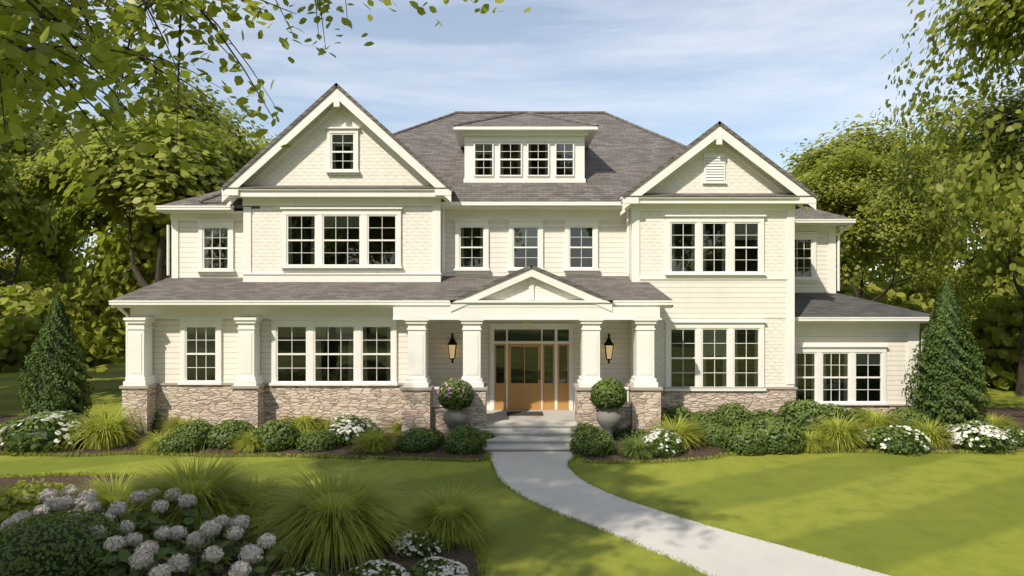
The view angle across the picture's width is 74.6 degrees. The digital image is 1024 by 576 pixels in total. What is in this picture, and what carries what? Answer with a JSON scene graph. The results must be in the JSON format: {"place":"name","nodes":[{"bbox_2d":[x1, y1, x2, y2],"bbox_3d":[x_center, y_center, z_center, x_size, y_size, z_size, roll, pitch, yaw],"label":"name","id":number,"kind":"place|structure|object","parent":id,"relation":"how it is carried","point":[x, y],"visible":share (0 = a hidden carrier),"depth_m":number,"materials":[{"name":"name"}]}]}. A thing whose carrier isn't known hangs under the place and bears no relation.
{"place":"outdoors","nodes":[
{"label":"outdoors","id":0,"kind":"place"},
{"bbox_2d":[0,132,21,209],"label":"tree","id":1,"kind":"object","parent":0,"point":[9,172],"visible":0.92,"depth_m":25.61,"materials":[{"name":"green plant"}]},
{"bbox_2d":[63,415,94,424],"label":"boxwood shrub","id":2,"kind":"object","parent":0,"point":[84,417],"visible":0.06,"depth_m":19.88,"materials":[{"name":"green plant"}]},
{"bbox_2d":[0,350,1023,575],"bbox_3d":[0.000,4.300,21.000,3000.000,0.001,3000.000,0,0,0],"label":"ground","id":3,"kind":"structure","parent":0,"point":[939,514],"depth_m":13.73,"materials":[{"name":"green plant"}]},
{"bbox_2d":[0,99,66,251],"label":"tree","id":4,"kind":"object","parent":3,"relation":"on","point":[26,213],"visible":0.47,"depth_m":39.90,"materials":[{"name":"green plant"}]},
{"bbox_2d":[0,106,76,293],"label":"tree","id":5,"kind":"object","parent":3,"relation":"on","point":[52,125],"visible":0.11,"depth_m":52.59,"materials":[{"name":"green plant"}]},
{"bbox_2d":[0,257,81,289],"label":"tree","id":6,"kind":"object","parent":3,"relation":"on","point":[27,268],"visible":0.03,"depth_m":66.60,"materials":[{"name":"green plant"}]},
{"bbox_2d":[0,152,92,307],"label":"tree","id":7,"kind":"object","parent":3,"relation":"on","point":[14,275],"visible":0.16,"depth_m":54.41,"materials":[{"name":"green plant"}]},
{"bbox_2d":[0,214,94,293],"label":"tree","id":8,"kind":"object","parent":3,"relation":"on","point":[70,277],"visible":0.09,"depth_m":65.16,"materials":[{"name":"green plant"}]},
{"bbox_2d":[0,281,120,372],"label":"bush","id":9,"kind":"object","parent":3,"relation":"on","point":[24,308],"visible":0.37,"depth_m":35.23,"materials":[{"name":"green plant"}]},
{"bbox_2d":[83,215,137,250],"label":"tree","id":10,"kind":"object","parent":3,"relation":"on","point":[91,243],"depth_m":74.63,"materials":[{"name":"green plant"}]},
{"bbox_2d":[108,314,124,355],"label":"tree","id":11,"kind":"object","parent":3,"relation":"on","point":[123,315],"depth_m":44.38,"materials":[{"name":"green plant"}]},
{"bbox_2d":[0,113,260,274],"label":"tree","id":12,"kind":"object","parent":3,"relation":"on","point":[37,180],"visible":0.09,"depth_m":30.36,"materials":[{"name":"green plant"}]},
{"bbox_2d":[44,100,240,372],"bbox_3d":[-12.456,-1.281,25.612,8.178,11.313,8.316,0,0,38],"label":"tree","id":13,"kind":"object","parent":3,"relation":"on","point":[128,261],"visible":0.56,"depth_m":24.27,"materials":[{"name":"green plant"}]},
{"bbox_2d":[123,71,272,243],"bbox_3d":[-13.422,-2.442,29.277,7.795,13.555,6.944,0,0,35],"label":"tree","id":14,"kind":"object","parent":3,"relation":"on","point":[241,160],"visible":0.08,"depth_m":28.60,"materials":[{"name":"green plant"}]},
{"bbox_2d":[0,475,483,575],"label":"bed","id":15,"kind":"object","parent":3,"relation":"on","point":[454,553],"visible":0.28,"depth_m":10.74,"materials":[{"name":"brown soil"}]},
{"bbox_2d":[0,477,78,541],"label":"shrub","id":16,"kind":"object","parent":15,"relation":"on","point":[16,504],"visible":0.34,"depth_m":11.30,"materials":[{"name":"green plant"}]},
{"bbox_2d":[0,510,134,575],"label":"boxwood","id":17,"kind":"object","parent":15,"relation":"on","point":[60,545],"visible":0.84,"depth_m":9.12,"materials":[{"name":"green plant"}]},
{"bbox_2d":[0,484,155,575],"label":"hydrangea","id":18,"kind":"object","parent":15,"relation":"on","point":[115,542],"visible":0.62,"depth_m":9.68,"materials":[{"name":"white plant"}]},
{"bbox_2d":[6,488,207,545],"bbox_3d":[-6.465,3.825,11.039,2.850,0.958,1.891,0,0,-18],"label":"hydrangea","id":19,"kind":"object","parent":15,"relation":"on","point":[65,503],"visible":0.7,"depth_m":10.83,"materials":[{"name":"white plant"}]},
{"bbox_2d":[58,465,163,533],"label":"grass","id":20,"kind":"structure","parent":15,"relation":"on","point":[105,494],"depth_m":12.19,"materials":[{"name":"green plant"}]},
{"bbox_2d":[101,443,279,548],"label":"grass","id":21,"kind":"structure","parent":15,"relation":"on","point":[201,487],"depth_m":11.91,"materials":[{"name":"green plant"}]},
{"bbox_2d":[128,514,294,575],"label":"hydrangea","id":22,"kind":"object","parent":15,"relation":"on","point":[216,557],"visible":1,"depth_m":9.44,"materials":[{"name":"white plant"}]},
{"bbox_2d":[209,468,299,537],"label":"grass","id":23,"kind":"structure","parent":15,"relation":"on","point":[259,503],"depth_m":11.97,"materials":[{"name":"green plant"}]},
{"bbox_2d":[272,563,333,575],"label":"flower mound","id":24,"kind":"object","parent":15,"relation":"on","point":[301,570],"visible":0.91,"depth_m":9.47,"materials":[{"name":"green plant"}]},
{"bbox_2d":[224,456,430,574],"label":"grass","id":25,"kind":"structure","parent":15,"relation":"on","point":[342,521],"depth_m":10.73,"materials":[{"name":"green plant"}]},
{"bbox_2d":[338,558,410,575],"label":"flower mound","id":26,"kind":"object","parent":15,"relation":"on","point":[376,567],"visible":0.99,"depth_m":9.59,"materials":[{"name":"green plant"}]},
{"bbox_2d":[393,528,450,558],"bbox_3d":[-1.478,4.133,11.032,0.977,0.335,1.006,0,0,-23],"label":"flower mound","id":27,"kind":"object","parent":15,"relation":"on","point":[418,545],"visible":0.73,"depth_m":10.76,"materials":[{"name":"white plant"}]},
{"bbox_2d":[407,556,468,575],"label":"flower mound","id":28,"kind":"object","parent":15,"relation":"on","point":[437,566],"visible":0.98,"depth_m":9.74,"materials":[{"name":"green plant"}]},
{"bbox_2d":[397,480,502,552],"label":"grass","id":29,"kind":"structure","parent":15,"relation":"on","point":[453,518],"depth_m":11.39,"materials":[{"name":"green plant"}]},
{"bbox_2d":[0,415,488,461],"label":"bed","id":30,"kind":"object","parent":3,"relation":"on","point":[440,451],"visible":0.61,"depth_m":17.42,"materials":[{"name":"brown soil"}]},
{"bbox_2d":[0,417,26,432],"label":"boxwood shrub","id":31,"kind":"object","parent":30,"relation":"on","point":[6,422],"visible":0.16,"depth_m":18.78,"materials":[{"name":"green plant"}]},
{"bbox_2d":[0,410,88,456],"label":"white flower shrub","id":32,"kind":"object","parent":30,"relation":"on","point":[39,432],"visible":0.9,"depth_m":17.55,"materials":[{"name":"green plant"}]},
{"bbox_2d":[17,294,95,416],"bbox_3d":[-14.127,2.251,20.761,2.052,4.118,2.087,0,0,-23],"label":"arborvitae","id":33,"kind":"object","parent":30,"relation":"on","point":[56,382],"visible":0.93,"depth_m":20.39,"materials":[{"name":"green plant"}]},
{"bbox_2d":[56,401,151,452],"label":"tussock grass","id":34,"kind":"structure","parent":30,"relation":"on","point":[106,431],"depth_m":17.94,"materials":[{"name":"green plant"}]},
{"bbox_2d":[119,411,162,436],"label":"boxwood shrub","id":35,"kind":"object","parent":30,"relation":"on","point":[155,426],"visible":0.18,"depth_m":19.55,"materials":[{"name":"green plant"}]},
{"bbox_2d":[132,430,171,451],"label":"tussock grass","id":36,"kind":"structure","parent":30,"relation":"on","point":[151,443],"depth_m":17.74,"materials":[{"name":"green plant"}]},
{"bbox_2d":[157,413,198,435],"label":"tussock grass","id":37,"kind":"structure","parent":30,"relation":"on","point":[174,424],"depth_m":19.37,"materials":[{"name":"green plant"}]},
{"bbox_2d":[157,428,203,454],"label":"boxwood shrub","id":38,"kind":"object","parent":30,"relation":"on","point":[181,441],"visible":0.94,"depth_m":17.43,"materials":[{"name":"green plant"}]},
{"bbox_2d":[171,419,213,448],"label":"boxwood shrub","id":39,"kind":"object","parent":30,"relation":"on","point":[202,427],"visible":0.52,"depth_m":18.03,"materials":[{"name":"green plant"}]},
{"bbox_2d":[206,419,257,450],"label":"boxwood shrub","id":40,"kind":"object","parent":30,"relation":"on","point":[223,434],"visible":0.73,"depth_m":17.88,"materials":[{"name":"green plant"}]},
{"bbox_2d":[229,428,266,453],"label":"tussock grass","id":41,"kind":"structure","parent":30,"relation":"on","point":[248,445],"depth_m":17.53,"materials":[{"name":"green plant"}]},
{"bbox_2d":[250,419,301,451],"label":"boxwood shrub","id":42,"kind":"object","parent":30,"relation":"on","point":[273,435],"visible":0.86,"depth_m":17.66,"materials":[{"name":"green plant"}]},
{"bbox_2d":[279,411,329,435],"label":"tussock grass","id":43,"kind":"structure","parent":30,"relation":"on","point":[303,424],"depth_m":19.44,"materials":[{"name":"green plant"}]},
{"bbox_2d":[295,429,342,452],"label":"boxwood shrub","id":44,"kind":"object","parent":30,"relation":"on","point":[316,440],"visible":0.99,"depth_m":17.67,"materials":[{"name":"green plant"}]},
{"bbox_2d":[312,415,333,431],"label":"tussock grass","id":45,"kind":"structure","parent":30,"relation":"on","point":[325,424],"depth_m":19.55,"materials":[{"name":"green plant"}]},
{"bbox_2d":[328,414,382,446],"bbox_3d":[-4.427,3.922,18.787,1.541,0.800,1.612,0,0,29],"label":"white flower shrub","id":46,"kind":"object","parent":30,"relation":"on","point":[345,429],"visible":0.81,"depth_m":18.41,"materials":[{"name":"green plant"}]},
{"bbox_2d":[350,423,400,453],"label":"tussock grass","id":47,"kind":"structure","parent":30,"relation":"on","point":[375,442],"depth_m":17.53,"materials":[{"name":"green plant"}]},
{"bbox_2d":[385,419,401,434],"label":"tussock grass","id":48,"kind":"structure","parent":30,"relation":"on","point":[398,427],"depth_m":19.45,"materials":[{"name":"green plant"}]},
{"bbox_2d":[395,427,439,452],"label":"boxwood shrub","id":49,"kind":"object","parent":30,"relation":"on","point":[416,440],"visible":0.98,"depth_m":17.56,"materials":[{"name":"green plant"}]},
{"bbox_2d":[423,429,444,445],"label":"boxwood shrub","id":50,"kind":"object","parent":30,"relation":"on","point":[440,437],"visible":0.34,"depth_m":18.50,"materials":[{"name":"green plant"}]},
{"bbox_2d":[437,377,474,430],"bbox_3d":[-1.536,3.380,18.506,1.034,1.841,1.081,0,0,0],"label":"planter","id":51,"kind":"object","parent":30,"relation":"on","point":[455,397],"visible":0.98,"depth_m":18.20,"materials":[{"name":"stone"}]},
{"bbox_2d":[443,424,486,454],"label":"boxwood shrub","id":52,"kind":"object","parent":30,"relation":"on","point":[463,439],"visible":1,"depth_m":17.33,"materials":[{"name":"green plant"}]},
{"bbox_2d":[478,430,494,439],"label":"boxwood shrub","id":53,"kind":"object","parent":30,"relation":"on","point":[486,435],"visible":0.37,"depth_m":18.24,"materials":[{"name":"green plant"}]},
{"bbox_2d":[242,137,271,159],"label":"tree","id":54,"kind":"object","parent":3,"relation":"on","point":[260,144],"depth_m":49.62,"materials":[{"name":"green plant"}]},
{"bbox_2d":[241,131,277,144],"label":"tree","id":55,"kind":"object","parent":3,"relation":"on","point":[264,138],"visible":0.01,"depth_m":58.09,"materials":[{"name":"green plant"}]},
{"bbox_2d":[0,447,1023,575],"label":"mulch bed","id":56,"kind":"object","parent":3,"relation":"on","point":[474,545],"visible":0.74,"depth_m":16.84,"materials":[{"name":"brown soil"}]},
{"bbox_2d":[109,83,930,451],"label":"house","id":57,"kind":"structure","parent":3,"relation":"on","point":[345,253],"depth_m":20.98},
{"bbox_2d":[447,333,456,362],"bbox_3d":[-1.859,1.870,21.000,0.320,0.950,0.400,0,0,0],"label":"lantern","id":58,"kind":"object","parent":57,"relation":"attached to","point":[452,345],"visible":1,"depth_m":20.87,"materials":[{"name":"black metal"}]},
{"bbox_2d":[604,333,613,363],"bbox_3d":[3.020,1.887,21.000,0.320,0.950,0.400,0,0,0],"label":"lantern","id":59,"kind":"object","parent":57,"relation":"attached to","point":[608,345],"visible":1,"depth_m":20.87,"materials":[{"name":"black metal"}]},
{"bbox_2d":[489,452,890,575],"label":"front walk","id":60,"kind":"structure","parent":3,"relation":"on","point":[551,480],"depth_m":11.93,"materials":[{"name":"concrete"}]},
{"bbox_2d":[486,451,894,575],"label":"edging","id":61,"kind":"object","parent":3,"relation":"on","point":[667,512],"visible":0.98,"depth_m":12.18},
{"bbox_2d":[580,407,1023,463],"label":"bed","id":62,"kind":"object","parent":3,"relation":"on","point":[1018,412],"visible":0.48,"depth_m":17.75,"materials":[{"name":"brown soil"}]},
{"bbox_2d":[569,422,597,437],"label":"loose shrub","id":63,"kind":"object","parent":62,"relation":"on","point":[579,427],"visible":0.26,"depth_m":18.49,"materials":[{"name":"green plant"}]},
{"bbox_2d":[569,426,615,457],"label":"boxwood shrub","id":64,"kind":"object","parent":62,"relation":"on","point":[596,442],"visible":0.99,"depth_m":17.11,"materials":[{"name":"green plant"}]},
{"bbox_2d":[590,377,626,443],"bbox_3d":[2.656,3.379,18.512,1.037,1.841,1.034,0,0,0],"label":"planter","id":65,"kind":"object","parent":62,"relation":"on","point":[608,397],"visible":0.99,"depth_m":18.23,"materials":[{"name":"stone"}]},
{"bbox_2d":[613,424,622,438],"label":"boxwood shrub","id":66,"kind":"object","parent":62,"relation":"on","point":[616,433],"visible":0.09,"depth_m":19.01,"materials":[{"name":"green plant"}]},
{"bbox_2d":[620,425,648,440],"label":"boxwood shrub","id":67,"kind":"object","parent":62,"relation":"on","point":[628,431],"visible":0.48,"depth_m":18.85,"materials":[{"name":"green plant"}]},
{"bbox_2d":[611,432,667,458],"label":"tussock grass","id":68,"kind":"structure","parent":62,"relation":"on","point":[636,449],"depth_m":16.90,"materials":[{"name":"green plant"}]},
{"bbox_2d":[638,427,686,457],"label":"white flower shrub","id":69,"kind":"object","parent":62,"relation":"on","point":[674,446],"visible":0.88,"depth_m":17.09,"materials":[{"name":"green plant"}]},
{"bbox_2d":[641,412,710,452],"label":"tussock grass","id":70,"kind":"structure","parent":62,"relation":"on","point":[685,433],"depth_m":18.05,"materials":[{"name":"green plant"}]},
{"bbox_2d":[661,405,693,429],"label":"loose shrub","id":71,"kind":"object","parent":62,"relation":"on","point":[672,412],"visible":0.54,"depth_m":20.39,"materials":[{"name":"green plant"}]},
{"bbox_2d":[688,410,726,430],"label":"boxwood shrub","id":72,"kind":"object","parent":62,"relation":"on","point":[706,417],"visible":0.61,"depth_m":19.94,"materials":[{"name":"green plant"}]},
{"bbox_2d":[691,423,729,447],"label":"boxwood shrub","id":73,"kind":"object","parent":62,"relation":"on","point":[714,431],"visible":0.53,"depth_m":18.15,"materials":[{"name":"green plant"}]},
{"bbox_2d":[713,402,753,430],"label":"boxwood shrub","id":74,"kind":"object","parent":62,"relation":"on","point":[732,414],"visible":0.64,"depth_m":20.02,"materials":[{"name":"green plant"}]},
{"bbox_2d":[719,425,768,455],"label":"boxwood shrub","id":75,"kind":"object","parent":62,"relation":"on","point":[744,440],"visible":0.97,"depth_m":17.32,"materials":[{"name":"green plant"}]},
{"bbox_2d":[752,409,775,421],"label":"loose shrub","id":76,"kind":"object","parent":62,"relation":"on","point":[763,414],"visible":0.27,"depth_m":20.78,"materials":[{"name":"green plant"}]},
{"bbox_2d":[741,417,806,453],"bbox_3d":[6.952,3.912,18.050,1.873,0.839,1.794,0,0,-29],"label":"boxwood shrub","id":77,"kind":"object","parent":62,"relation":"on","point":[783,437],"visible":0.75,"depth_m":17.46,"materials":[{"name":"green plant"}]},
{"bbox_2d":[774,399,833,433],"bbox_3d":[8.721,3.819,20.066,1.705,1.030,1.698,0,0,-37],"label":"boxwood shrub","id":78,"kind":"object","parent":62,"relation":"on","point":[801,414],"visible":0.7,"depth_m":19.65,"materials":[{"name":"green plant"}]},
{"bbox_2d":[797,427,835,453],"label":"tussock grass","id":79,"kind":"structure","parent":62,"relation":"on","point":[815,442],"depth_m":17.56,"materials":[{"name":"green plant"}]},
{"bbox_2d":[803,410,876,451],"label":"tussock grass","id":80,"kind":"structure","parent":62,"relation":"on","point":[843,436],"depth_m":17.89,"materials":[{"name":"green plant"}]},
{"bbox_2d":[820,403,859,430],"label":"loose shrub","id":81,"kind":"object","parent":62,"relation":"on","point":[834,409],"visible":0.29,"depth_m":19.97,"materials":[{"name":"green plant"}]},
{"bbox_2d":[849,407,869,429],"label":"loose shrub","id":82,"kind":"object","parent":62,"relation":"on","point":[855,412],"visible":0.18,"depth_m":20.57,"materials":[{"name":"green plant"}]},
{"bbox_2d":[849,406,909,430],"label":"tussock grass","id":83,"kind":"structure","parent":62,"relation":"on","point":[874,420],"depth_m":19.71,"materials":[{"name":"green plant"}]},
{"bbox_2d":[857,423,932,456],"bbox_3d":[10.168,3.983,18.065,1.734,0.706,1.931,0,0,-20],"label":"white flower shrub","id":84,"kind":"object","parent":62,"relation":"on","point":[898,439],"visible":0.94,"depth_m":17.56,"materials":[{"name":"green plant"}]},
{"bbox_2d":[886,407,934,429],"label":"boxwood shrub","id":85,"kind":"object","parent":62,"relation":"on","point":[908,414],"visible":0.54,"depth_m":19.95,"materials":[{"name":"green plant"}]},
{"bbox_2d":[901,415,960,448],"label":"tussock grass","id":86,"kind":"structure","parent":62,"relation":"on","point":[937,439],"depth_m":18.08,"materials":[{"name":"green plant"}]},
{"bbox_2d":[901,278,989,430],"bbox_3d":[13.009,1.998,20.228,2.259,4.625,2.326,0,0,36],"label":"arborvitae","id":87,"kind":"object","parent":62,"relation":"on","point":[949,383],"visible":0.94,"depth_m":19.75,"materials":[{"name":"green plant"}]},
{"bbox_2d":[941,419,1016,454],"bbox_3d":[12.463,3.909,17.983,1.650,0.829,1.726,0,0,-30],"label":"white flower shrub","id":88,"kind":"object","parent":62,"relation":"on","point":[976,435],"visible":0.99,"depth_m":17.53,"materials":[{"name":"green plant"}]},
{"bbox_2d":[977,411,1022,429],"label":"tussock grass","id":89,"kind":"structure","parent":62,"relation":"on","point":[996,421],"depth_m":19.68,"materials":[{"name":"green plant"}]},
{"bbox_2d":[999,425,1023,447],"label":"white flower shrub","id":90,"kind":"object","parent":62,"relation":"on","point":[1017,436],"visible":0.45,"depth_m":18.21,"materials":[{"name":"green plant"}]},
{"bbox_2d":[780,134,892,292],"bbox_3d":[15.320,-1.569,32.492,6.786,11.801,6.046,0,0,-36],"label":"tree","id":91,"kind":"object","parent":3,"relation":"on","point":[850,254],"visible":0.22,"depth_m":30.64,"materials":[{"name":"green plant"}]},
{"bbox_2d":[782,113,961,295],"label":"tree","id":92,"kind":"object","parent":3,"relation":"on","point":[859,132],"visible":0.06,"depth_m":41.18,"materials":[{"name":"green plant"}]},
{"bbox_2d":[784,139,967,284],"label":"tree","id":93,"kind":"object","parent":3,"relation":"on","point":[905,263],"visible":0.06,"depth_m":59.01,"materials":[{"name":"green plant"}]},
{"bbox_2d":[838,277,927,309],"bbox_3d":[21.023,1.993,41.063,9.905,5.466,9.582,0,0,38],"label":"bush","id":94,"kind":"object","parent":3,"relation":"on","point":[891,293],"visible":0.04,"depth_m":39.21,"materials":[{"name":"green plant"}]},
{"bbox_2d":[869,259,907,278],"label":"tree","id":95,"kind":"object","parent":3,"relation":"on","point":[877,264],"depth_m":81.88,"materials":[{"name":"green plant"}]},
{"bbox_2d":[851,293,930,373],"bbox_3d":[17.960,2.426,33.037,8.048,4.441,7.785,0,0,-30],"label":"bush","id":96,"kind":"object","parent":3,"relation":"on","point":[897,301],"visible":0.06,"depth_m":31.42,"materials":[{"name":"green plant"}]},
{"bbox_2d":[793,142,991,327],"bbox_3d":[15.957,-1.165,30.271,8.328,10.979,9.679,0,0,19],"label":"tree","id":97,"kind":"object","parent":3,"relation":"on","point":[900,231],"visible":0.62,"depth_m":28.50,"materials":[{"name":"green plant"}]},
{"bbox_2d":[873,269,986,318],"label":"bush","id":98,"kind":"object","parent":3,"relation":"on","point":[913,288],"visible":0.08,"depth_m":44.98,"materials":[{"name":"green plant"}]},
{"bbox_2d":[856,0,1023,284],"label":"tree","id":99,"kind":"object","parent":3,"relation":"on","point":[998,29],"visible":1,"depth_m":20.82,"materials":[{"name":"green plant"}]},
{"bbox_2d":[858,77,1023,395],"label":"tree","id":100,"kind":"object","parent":3,"relation":"on","point":[1011,107],"visible":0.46,"depth_m":26.31,"materials":[{"name":"green plant"}]},
{"bbox_2d":[897,131,1023,283],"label":"tree","id":101,"kind":"object","parent":3,"relation":"on","point":[961,215],"visible":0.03,"depth_m":56.86,"materials":[{"name":"green plant"}]},
{"bbox_2d":[952,268,1001,305],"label":"understorey","id":102,"kind":"object","parent":3,"relation":"on","point":[995,294],"visible":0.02,"depth_m":73.13,"materials":[{"name":"green plant"}]},
{"bbox_2d":[952,262,1010,294],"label":"understorey","id":103,"kind":"object","parent":3,"relation":"on","point":[1002,286],"depth_m":77.17,"materials":[{"name":"green plant"}]},
{"bbox_2d":[964,289,1023,389],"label":"bush","id":104,"kind":"object","parent":3,"relation":"on","point":[998,337],"visible":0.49,"depth_m":28.98,"materials":[{"name":"green plant"}]},
{"bbox_2d":[986,274,1023,297],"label":"tree","id":105,"kind":"object","parent":3,"relation":"on","point":[1007,289],"visible":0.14,"depth_m":75.33,"materials":[{"name":"green plant"}]},
{"bbox_2d":[1002,243,1023,295],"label":"tree","id":106,"kind":"object","parent":3,"relation":"on","point":[1020,278],"visible":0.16,"depth_m":35.20,"materials":[{"name":"green plant"}]},
{"bbox_2d":[1,0,1023,282],"label":"sky","id":107,"kind":"structure","parent":0,"point":[779,74],"materials":[{"name":"blue"}]},
{"bbox_3d":[-10.236,-4.109,3.540,15.610,16.963,13.071,0,0,0],"label":"tree","id":108,"kind":"object","parent":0,"visible":0},
{"bbox_2d":[0,0,530,202],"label":"tree limb","id":109,"kind":"object","parent":108,"relation":"attached to","point":[113,62],"visible":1,"depth_m":5.30,"materials":[{"name":"green plant"}]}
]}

